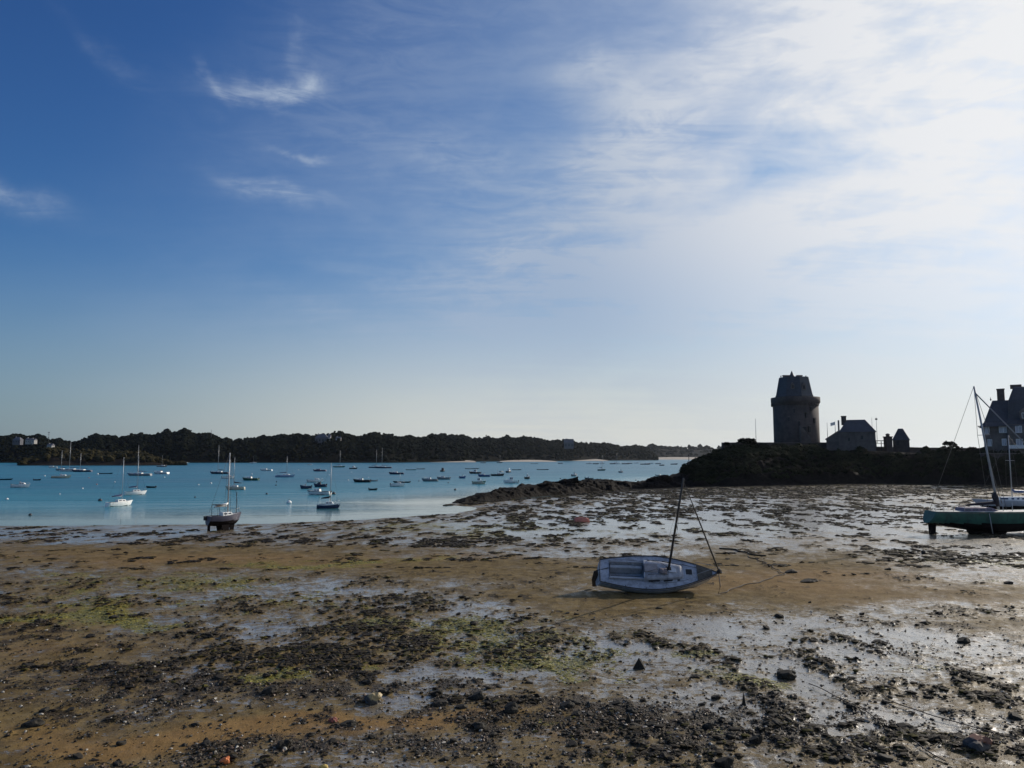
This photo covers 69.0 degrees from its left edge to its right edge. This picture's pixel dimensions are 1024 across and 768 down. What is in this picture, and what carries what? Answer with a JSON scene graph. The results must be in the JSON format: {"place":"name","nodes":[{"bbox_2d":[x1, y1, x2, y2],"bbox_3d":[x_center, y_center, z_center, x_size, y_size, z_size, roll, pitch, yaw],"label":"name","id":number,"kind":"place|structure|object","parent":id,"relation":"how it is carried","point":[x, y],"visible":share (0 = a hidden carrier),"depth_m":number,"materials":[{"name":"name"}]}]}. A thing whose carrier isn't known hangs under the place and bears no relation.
{"place":"outdoors","nodes":[
{"label":"outdoors","id":0,"kind":"place"},
{"bbox_2d":[21,456,165,465],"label":"hills","id":1,"kind":"structure","parent":0,"point":[54,461],"depth_m":804.33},
{"bbox_2d":[17,446,186,464],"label":"island scrub","id":2,"kind":"object","parent":1,"relation":"on","point":[47,453],"visible":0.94,"depth_m":829.62,"materials":[{"name":"green plant"}]},
{"bbox_2d":[0,440,464,462],"bbox_3d":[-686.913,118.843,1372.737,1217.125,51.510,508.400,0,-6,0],"label":"hills","id":3,"kind":"structure","parent":0,"point":[335,458],"depth_m":1159.26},
{"bbox_2d":[12,436,22,444],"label":"house","id":4,"kind":"structure","parent":3,"relation":"on","point":[17,440],"depth_m":1191.86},
{"bbox_2d":[0,428,467,461],"bbox_3d":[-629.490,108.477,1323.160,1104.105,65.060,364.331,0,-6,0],"label":"wood","id":5,"kind":"object","parent":3,"relation":"on","point":[384,443],"visible":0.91,"depth_m":1239.30,"materials":[{"name":"green plant"}]},
{"bbox_2d":[25,437,31,443],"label":"house","id":6,"kind":"structure","parent":5,"relation":"on","point":[27,440],"depth_m":1181.86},
{"bbox_2d":[315,433,327,443],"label":"house","id":7,"kind":"structure","parent":5,"relation":"on","point":[320,438],"depth_m":1258.82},
{"bbox_2d":[0,460,690,525],"bbox_3d":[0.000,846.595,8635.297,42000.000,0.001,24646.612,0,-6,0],"label":"water","id":8,"kind":"structure","parent":0,"point":[169,499],"depth_m":224.32,"materials":[{"name":"liquid"}]},
{"bbox_2d":[10,481,30,486],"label":"motorboat","id":9,"kind":"object","parent":8,"relation":"on","point":[20,484],"visible":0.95,"depth_m":239.50,"materials":[{"name":"paint"}]},
{"bbox_2d":[51,474,70,477],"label":"motorboat","id":10,"kind":"object","parent":8,"relation":"on","point":[64,476],"visible":0.73,"depth_m":341.39,"materials":[{"name":"paint"}]},
{"bbox_2d":[58,444,85,470],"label":"sailboat","id":11,"kind":"object","parent":8,"relation":"on","point":[69,469],"visible":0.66,"depth_m":495.64,"materials":[{"name":"paint"}]},
{"bbox_2d":[72,456,92,471],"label":"sailboat","id":12,"kind":"object","parent":8,"relation":"on","point":[80,470],"visible":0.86,"depth_m":477.44,"materials":[{"name":"paint"}]},
{"bbox_2d":[105,460,132,506],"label":"sailboat","id":13,"kind":"object","parent":8,"relation":"on","point":[121,502],"visible":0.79,"depth_m":150.19,"materials":[{"name":"paint"}]},
{"bbox_2d":[123,460,146,494],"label":"sailboat","id":14,"kind":"object","parent":8,"relation":"on","point":[136,492],"visible":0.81,"depth_m":193.58,"materials":[{"name":"paint"}]},
{"bbox_2d":[127,450,151,475],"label":"sailboat","id":15,"kind":"object","parent":8,"relation":"on","point":[136,474],"visible":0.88,"depth_m":381.84,"materials":[{"name":"paint"}]},
{"bbox_2d":[153,470,169,473],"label":"motorboat","id":16,"kind":"object","parent":8,"relation":"on","point":[160,472],"visible":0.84,"depth_m":421.94,"materials":[{"name":"paint"}]},
{"bbox_2d":[210,450,228,473],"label":"sailboat","id":17,"kind":"object","parent":8,"relation":"on","point":[218,472],"visible":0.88,"depth_m":422.28,"materials":[{"name":"paint"}]},
{"bbox_2d":[225,461,244,489],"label":"sailboat","id":18,"kind":"object","parent":8,"relation":"on","point":[234,487],"visible":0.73,"depth_m":222.88,"materials":[{"name":"paint"}]},
{"bbox_2d":[242,476,259,479],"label":"motorboat","id":19,"kind":"object","parent":8,"relation":"on","point":[248,478],"visible":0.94,"depth_m":308.39,"materials":[{"name":"paint"}]},
{"bbox_2d":[275,462,294,476],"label":"sailboat","id":20,"kind":"object","parent":8,"relation":"on","point":[285,475],"visible":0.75,"depth_m":356.46,"materials":[{"name":"paint"}]},
{"bbox_2d":[300,484,311,488],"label":"motorboat","id":21,"kind":"object","parent":8,"relation":"on","point":[304,486],"visible":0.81,"depth_m":229.26,"materials":[{"name":"paint"}]},
{"bbox_2d":[307,478,323,481],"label":"motorboat","id":22,"kind":"object","parent":8,"relation":"on","point":[317,480],"visible":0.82,"depth_m":286.53,"materials":[{"name":"paint"}]},
{"bbox_2d":[307,487,331,494],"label":"motorboat","id":23,"kind":"object","parent":8,"relation":"on","point":[315,492],"visible":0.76,"depth_m":193.00,"materials":[{"name":"paint"}]},
{"bbox_2d":[314,481,326,486],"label":"motorboat","id":24,"kind":"object","parent":8,"relation":"on","point":[318,484],"visible":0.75,"depth_m":243.09,"materials":[{"name":"paint"}]},
{"bbox_2d":[316,463,340,507],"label":"sailboat","id":25,"kind":"object","parent":8,"relation":"on","point":[330,504],"visible":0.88,"depth_m":143.28,"materials":[{"name":"paint"}]},
{"bbox_2d":[353,477,370,481],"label":"motorboat","id":26,"kind":"object","parent":8,"relation":"on","point":[359,480],"visible":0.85,"depth_m":286.39,"materials":[{"name":"paint"}]},
{"bbox_2d":[390,481,404,485],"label":"motorboat","id":27,"kind":"object","parent":8,"relation":"on","point":[399,484],"visible":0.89,"depth_m":246.88,"materials":[{"name":"paint"}]},
{"bbox_2d":[422,477,438,480],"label":"motorboat","id":28,"kind":"object","parent":8,"relation":"on","point":[427,479],"visible":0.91,"depth_m":297.02,"materials":[{"name":"paint"}]},
{"bbox_2d":[472,477,485,483],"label":"motorboat","id":29,"kind":"object","parent":8,"relation":"on","point":[479,481],"visible":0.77,"depth_m":267.54,"materials":[{"name":"paint"}]},
{"bbox_2d":[503,477,518,482],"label":"motorboat","id":30,"kind":"object","parent":8,"relation":"on","point":[510,480],"visible":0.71,"depth_m":276.67,"materials":[{"name":"paint"}]},
{"bbox_2d":[0,484,1023,767],"bbox_3d":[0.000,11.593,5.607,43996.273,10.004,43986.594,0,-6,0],"label":"mud flat","id":31,"kind":"structure","parent":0,"point":[828,594],"depth_m":31.43,"materials":[{"name":"soil"}]},
{"bbox_2d":[20,718,44,727],"bbox_3d":[-12.899,9.118,20.044,0.575,0.189,0.392,3,-6,-28],"label":"stone","id":32,"kind":"object","parent":31,"relation":"on","point":[37,722],"visible":1,"depth_m":19.94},
{"bbox_2d":[38,707,49,712],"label":"stone","id":33,"kind":"object","parent":31,"relation":"on","point":[44,709],"visible":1,"depth_m":21.15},
{"bbox_2d":[72,752,82,758],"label":"stone","id":34,"kind":"object","parent":31,"relation":"on","point":[78,755],"visible":1,"depth_m":17.81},
{"bbox_2d":[114,761,121,766],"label":"stone","id":35,"kind":"object","parent":31,"relation":"on","point":[117,763],"visible":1,"depth_m":17.36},
{"bbox_2d":[116,741,126,745],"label":"stone","id":36,"kind":"object","parent":31,"relation":"on","point":[119,743],"visible":1,"depth_m":18.64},
{"bbox_2d":[154,674,163,679],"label":"stone","id":37,"kind":"object","parent":31,"relation":"on","point":[160,677],"visible":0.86,"depth_m":24.50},
{"bbox_2d":[201,739,209,745],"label":"stone","id":38,"kind":"object","parent":31,"relation":"on","point":[205,742],"visible":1,"depth_m":18.56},
{"bbox_2d":[214,674,223,679],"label":"stone","id":39,"kind":"object","parent":31,"relation":"on","point":[218,676],"visible":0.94,"depth_m":24.42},
{"bbox_2d":[203,453,240,530],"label":"bilge keel sloop","id":40,"kind":"object","parent":31,"relation":"on","point":[227,520],"visible":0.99,"depth_m":93.08,"materials":[{"name":"paint"}]},
{"bbox_2d":[219,756,229,763],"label":"stone","id":41,"kind":"object","parent":31,"relation":"on","point":[225,760],"visible":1,"depth_m":17.37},
{"bbox_2d":[261,685,277,694],"bbox_3d":[-7.426,9.383,22.867,0.458,0.234,0.459,-1,-6,6],"label":"stone","id":42,"kind":"object","parent":31,"relation":"on","point":[271,689],"visible":0.92,"depth_m":22.73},
{"bbox_2d":[277,739,291,748],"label":"stone","id":43,"kind":"object","parent":31,"relation":"on","point":[283,743],"visible":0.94,"depth_m":18.42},
{"bbox_2d":[328,717,336,722],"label":"stone","id":44,"kind":"object","parent":31,"relation":"on","point":[331,720],"visible":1,"depth_m":20.20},
{"bbox_2d":[340,720,355,726],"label":"stone","id":45,"kind":"object","parent":31,"relation":"on","point":[350,723],"visible":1,"depth_m":19.94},
{"bbox_2d":[363,679,371,684],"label":"stone","id":46,"kind":"object","parent":31,"relation":"on","point":[368,681],"visible":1,"depth_m":23.70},
{"bbox_2d":[363,692,381,704],"bbox_3d":[-4.110,9.262,22.016,0.541,0.340,0.459,2,-6,-17],"label":"stone","id":47,"kind":"object","parent":31,"relation":"on","point":[373,698],"visible":1,"depth_m":21.86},
{"bbox_2d":[368,734,376,738],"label":"stone","id":48,"kind":"object","parent":31,"relation":"on","point":[372,736],"visible":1,"depth_m":19.09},
{"bbox_2d":[430,689,442,694],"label":"stone","id":49,"kind":"object","parent":31,"relation":"on","point":[439,691],"visible":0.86,"depth_m":22.51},
{"bbox_2d":[431,699,447,706],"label":"stone","id":50,"kind":"object","parent":31,"relation":"on","point":[439,703],"visible":1,"depth_m":21.52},
{"bbox_2d":[455,704,467,708],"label":"stone","id":51,"kind":"object","parent":31,"relation":"on","point":[462,706],"visible":1,"depth_m":21.34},
{"bbox_2d":[468,691,484,700],"bbox_3d":[-1.056,9.288,22.188,0.462,0.258,0.363,2,-6,-22],"label":"stone","id":52,"kind":"object","parent":31,"relation":"on","point":[478,695],"visible":0.97,"depth_m":22.10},
{"bbox_2d":[472,722,486,730],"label":"stone","id":53,"kind":"object","parent":31,"relation":"on","point":[477,726],"visible":1,"depth_m":19.63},
{"bbox_2d":[504,701,518,713],"bbox_3d":[-0.018,9.123,21.008,0.446,0.307,0.434,1,-6,-11],"label":"stone","id":54,"kind":"object","parent":31,"relation":"on","point":[510,707],"visible":0.98,"depth_m":20.89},
{"bbox_2d":[0,557,1023,767],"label":"seaweed","id":55,"kind":"object","parent":31,"relation":"on","point":[413,639],"visible":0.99,"depth_m":25.89,"materials":[{"name":"plant"}]},
{"bbox_2d":[0,608,1023,767],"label":"pebbles","id":56,"kind":"object","parent":31,"relation":"on","point":[427,753],"visible":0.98,"depth_m":20.63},
{"bbox_2d":[0,483,1023,569],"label":"seaweed","id":57,"kind":"object","parent":31,"relation":"on","point":[452,542],"visible":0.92,"depth_m":94.38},
{"bbox_2d":[0,556,1023,733],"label":"green algae","id":58,"kind":"object","parent":31,"relation":"on","point":[280,674],"visible":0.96,"depth_m":31.05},
{"bbox_2d":[560,701,574,708],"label":"stone","id":59,"kind":"object","parent":31,"relation":"on","point":[568,704],"visible":1,"depth_m":21.30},
{"bbox_2d":[568,740,577,746],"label":"stone","id":60,"kind":"object","parent":31,"relation":"on","point":[573,743],"visible":1,"depth_m":18.43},
{"bbox_2d":[570,699,580,704],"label":"stone","id":61,"kind":"object","parent":31,"relation":"on","point":[575,702],"visible":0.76,"depth_m":21.69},
{"bbox_2d":[571,711,581,715],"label":"stone","id":62,"kind":"object","parent":31,"relation":"on","point":[576,713],"visible":0.96,"depth_m":20.62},
{"bbox_2d":[574,517,589,522],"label":"upturned dinghy","id":63,"kind":"object","parent":31,"relation":"on","point":[580,519],"visible":0.99,"depth_m":94.83,"materials":[{"name":"paint"}]},
{"bbox_2d":[625,713,631,722],"bbox_3d":[3.110,8.942,19.922,0.205,0.320,0.128,-1,-6,6],"label":"stone shard","id":64,"kind":"object","parent":31,"relation":"on","point":[628,719],"visible":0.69,"depth_m":19.88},
{"bbox_2d":[626,707,636,712],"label":"stone","id":65,"kind":"object","parent":31,"relation":"on","point":[632,709],"visible":1,"depth_m":20.77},
{"bbox_2d":[633,658,644,669],"bbox_3d":[4.384,9.614,25.605,0.489,0.408,0.306,-2,-6,17],"label":"stone shard","id":66,"kind":"object","parent":31,"relation":"on","point":[639,664],"visible":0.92,"depth_m":25.52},
{"bbox_2d":[645,721,658,726],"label":"stone","id":67,"kind":"object","parent":31,"relation":"on","point":[652,723],"visible":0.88,"depth_m":19.80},
{"bbox_2d":[592,478,721,592],"bbox_3d":[7.814,8.054,39.155,7.011,8.821,2.306,1,39,5],"label":"stranded sloop","id":68,"kind":"object","parent":31,"relation":"on","point":[646,574],"visible":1,"depth_m":40.65,"materials":[{"name":"plastic"}]},
{"bbox_2d":[718,556,785,593],"bbox_3d":[15.883,11.582,47.709,3.105,1.246,18.049,-2,-6,22],"label":"mooring chain","id":69,"kind":"object","parent":68,"relation":"hanging from","point":[750,583],"visible":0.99,"depth_m":43.44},
{"bbox_2d":[690,674,701,677],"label":"stone","id":70,"kind":"object","parent":31,"relation":"on","point":[695,676],"visible":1,"depth_m":24.27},
{"bbox_2d":[701,722,713,729],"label":"stone","id":71,"kind":"object","parent":31,"relation":"on","point":[708,725],"visible":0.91,"depth_m":19.53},
{"bbox_2d":[711,694,720,699],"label":"stone","id":72,"kind":"object","parent":31,"relation":"on","point":[717,696],"visible":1,"depth_m":22.13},
{"bbox_2d":[715,756,733,767],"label":"stone","id":73,"kind":"object","parent":31,"relation":"on","point":[725,762],"visible":1,"depth_m":17.08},
{"bbox_2d":[719,548,765,555],"bbox_3d":[18.288,13.306,59.084,0.854,0.218,5.909,1,-6,-14],"label":"mooring rope","id":74,"kind":"object","parent":31,"relation":"on","point":[743,551],"visible":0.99,"depth_m":59.02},
{"bbox_2d":[749,735,762,743],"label":"stone","id":75,"kind":"object","parent":31,"relation":"on","point":[756,739],"visible":1,"depth_m":18.53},
{"bbox_2d":[777,669,796,678],"bbox_3d":[8.972,9.473,24.378,0.638,0.250,0.600,1,-6,-6],"label":"stone","id":76,"kind":"object","parent":31,"relation":"on","point":[786,674],"visible":1,"depth_m":24.17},
{"bbox_2d":[800,579,817,582],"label":"stone","id":77,"kind":"object","parent":31,"relation":"on","point":[809,580],"visible":1,"depth_m":43.78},
{"bbox_2d":[828,757,839,763],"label":"stone","id":78,"kind":"object","parent":31,"relation":"on","point":[834,760],"visible":1,"depth_m":17.30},
{"bbox_2d":[846,703,856,709],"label":"stone","id":79,"kind":"object","parent":31,"relation":"on","point":[850,705],"visible":1,"depth_m":21.06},
{"bbox_2d":[808,683,945,760],"bbox_3d":[9.812,9.093,20.393,0.265,0.106,6.250,1,-6,-6],"label":"ground chain","id":80,"kind":"object","parent":31,"relation":"on","point":[878,720],"visible":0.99,"depth_m":20.23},
{"bbox_2d":[877,753,894,761],"bbox_3d":[8.747,8.744,17.436,0.402,0.148,0.273,0,-6,2],"label":"stone","id":81,"kind":"object","parent":31,"relation":"on","point":[883,757],"visible":1,"depth_m":17.36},
{"bbox_2d":[896,722,913,728],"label":"stone","id":82,"kind":"object","parent":31,"relation":"on","point":[903,724],"visible":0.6,"depth_m":19.42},
{"bbox_2d":[938,708,946,712],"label":"stone","id":83,"kind":"object","parent":31,"relation":"on","point":[942,710],"visible":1,"depth_m":20.79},
{"bbox_2d":[891,701,1017,738],"bbox_3d":[11.774,9.048,20.105,0.194,0.072,3.428,3,-6,-28],"label":"ground chain","id":84,"kind":"object","parent":31,"relation":"on","point":[947,719],"visible":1,"depth_m":20.10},
{"bbox_2d":[951,676,963,681],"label":"stone","id":85,"kind":"object","parent":31,"relation":"on","point":[957,678],"visible":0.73,"depth_m":23.70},
{"bbox_2d":[957,637,970,643],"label":"stone","id":86,"kind":"object","parent":31,"relation":"on","point":[964,640],"visible":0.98,"depth_m":28.88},
{"bbox_2d":[923,386,1023,534],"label":"keel yacht","id":87,"kind":"object","parent":31,"relation":"on","point":[974,520],"visible":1,"depth_m":71.21,"materials":[{"name":"paint"}]},
{"bbox_2d":[962,733,991,751],"bbox_3d":[11.293,8.669,18.021,0.653,0.301,0.553,2,-6,-17],"label":"stone","id":88,"kind":"object","parent":31,"relation":"on","point":[974,741],"visible":0.99,"depth_m":17.91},
{"bbox_2d":[972,435,1023,509],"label":"white sloop","id":89,"kind":"object","parent":31,"relation":"on","point":[1017,502],"visible":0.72,"depth_m":95.90,"materials":[{"name":"paint"}]},
{"bbox_2d":[1008,712,1022,719],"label":"stone","id":90,"kind":"object","parent":31,"relation":"on","point":[1013,715],"visible":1,"depth_m":20.18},
{"bbox_2d":[0,0,1023,448],"label":"sky","id":91,"kind":"structure","parent":0,"point":[619,222],"materials":[{"name":"blue"}]},
{"bbox_2d":[500,460,556,461],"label":"beach","id":92,"kind":"structure","parent":0,"point":[528,461],"depth_m":1337.35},
{"bbox_2d":[465,444,651,461],"bbox_3d":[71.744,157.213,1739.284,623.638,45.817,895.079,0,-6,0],"label":"hills","id":93,"kind":"structure","parent":0,"point":[524,455],"depth_m":1536.40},
{"bbox_2d":[424,433,658,459],"bbox_3d":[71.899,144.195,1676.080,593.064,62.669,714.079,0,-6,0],"label":"wood","id":94,"kind":"object","parent":93,"relation":"on","point":[508,443],"visible":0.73,"depth_m":1610.80,"materials":[{"name":"green plant"}]},
{"bbox_2d":[564,439,573,448],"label":"house","id":95,"kind":"structure","parent":93,"relation":"on","point":[568,443],"depth_m":1555.16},
{"bbox_2d":[576,459,607,460],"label":"beach","id":96,"kind":"structure","parent":0,"point":[592,460],"depth_m":1580.17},
{"bbox_2d":[658,457,696,459],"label":"beach","id":97,"kind":"structure","parent":0,"point":[674,458],"depth_m":2242.78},
{"bbox_2d":[650,448,712,456],"bbox_3d":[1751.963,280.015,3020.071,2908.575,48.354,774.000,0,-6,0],"label":"hills","id":98,"kind":"structure","parent":0,"point":[698,452],"depth_m":2804.90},
{"bbox_2d":[635,443,721,456],"bbox_3d":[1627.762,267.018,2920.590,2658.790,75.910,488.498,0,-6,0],"label":"wood","id":99,"kind":"object","parent":98,"relation":"on","point":[653,447],"visible":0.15,"depth_m":3007.04,"materials":[{"name":"green plant"}]},
{"bbox_2d":[443,450,1023,505],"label":"rocky shore","id":100,"kind":"structure","parent":0,"point":[521,490],"depth_m":209.25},
{"bbox_2d":[554,477,578,483],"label":"boulder","id":101,"kind":"object","parent":100,"relation":"on","point":[574,480],"visible":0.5,"depth_m":201.18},
{"bbox_2d":[646,475,671,482],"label":"boulder","id":102,"kind":"object","parent":100,"relation":"on","point":[667,478],"visible":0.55,"depth_m":220.00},
{"bbox_2d":[721,442,826,448],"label":"rampart wall","id":103,"kind":"structure","parent":100,"relation":"on","point":[822,444],"depth_m":243.56,"materials":[{"name":"stone"}]},
{"bbox_2d":[738,438,756,444],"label":"bush","id":104,"kind":"object","parent":103,"relation":"on","point":[750,441],"visible":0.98,"depth_m":242.06,"materials":[{"name":"green plant"}]},
{"bbox_2d":[771,371,819,441],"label":"castle tower","id":105,"kind":"structure","parent":100,"relation":"on","point":[795,402],"depth_m":256.38,"materials":[{"name":"stone"}]},
{"bbox_2d":[825,416,875,450],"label":"guard house","id":106,"kind":"structure","parent":100,"relation":"on","point":[849,435],"depth_m":236.08,"materials":[{"name":"stone"}]},
{"bbox_2d":[679,443,1023,484],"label":"ivy","id":107,"kind":"object","parent":100,"relation":"on","point":[703,465],"visible":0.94,"depth_m":217.99,"materials":[{"name":"green plant"}]},
{"bbox_2d":[883,433,892,451],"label":"chimney stack","id":108,"kind":"object","parent":100,"relation":"on","point":[888,446],"visible":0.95,"depth_m":238.89,"materials":[{"name":"stone"}]},
{"bbox_2d":[892,429,909,452],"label":"pavilion","id":109,"kind":"structure","parent":100,"relation":"on","point":[901,439],"depth_m":239.49,"materials":[{"name":"stone"}]},
{"bbox_2d":[877,447,977,452],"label":"rampart wall","id":110,"kind":"structure","parent":100,"relation":"on","point":[914,449],"depth_m":241.41,"materials":[{"name":"stone"}]},
{"bbox_2d":[942,441,956,448],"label":"umbrella pine","id":111,"kind":"object","parent":100,"relation":"on","point":[949,444],"visible":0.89,"depth_m":238.57,"materials":[{"name":"green plant"}]},
{"bbox_2d":[940,445,962,450],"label":"bush","id":112,"kind":"object","parent":100,"relation":"on","point":[957,447],"visible":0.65,"depth_m":239.60,"materials":[{"name":"green plant"}]},
{"bbox_2d":[979,453,1019,457],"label":"garden wall","id":113,"kind":"structure","parent":100,"relation":"on","point":[996,454],"depth_m":197.42,"materials":[{"name":"stone"}]},
{"bbox_2d":[979,384,1023,452],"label":"villa","id":114,"kind":"object","parent":100,"relation":"on","point":[1010,412],"visible":0.91,"depth_m":203.14,"materials":[{"name":"stone"}]},
{"bbox_2d":[1015,426,1021,432],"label":"window","id":115,"kind":"structure","parent":114,"relation":"in","point":[1018,429],"depth_m":200.34,"materials":[{"name":"glass"}]},
{"bbox_2d":[1016,439,1022,444],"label":"window","id":116,"kind":"structure","parent":114,"relation":"in","point":[1018,442],"depth_m":200.09,"materials":[{"name":"glass"}]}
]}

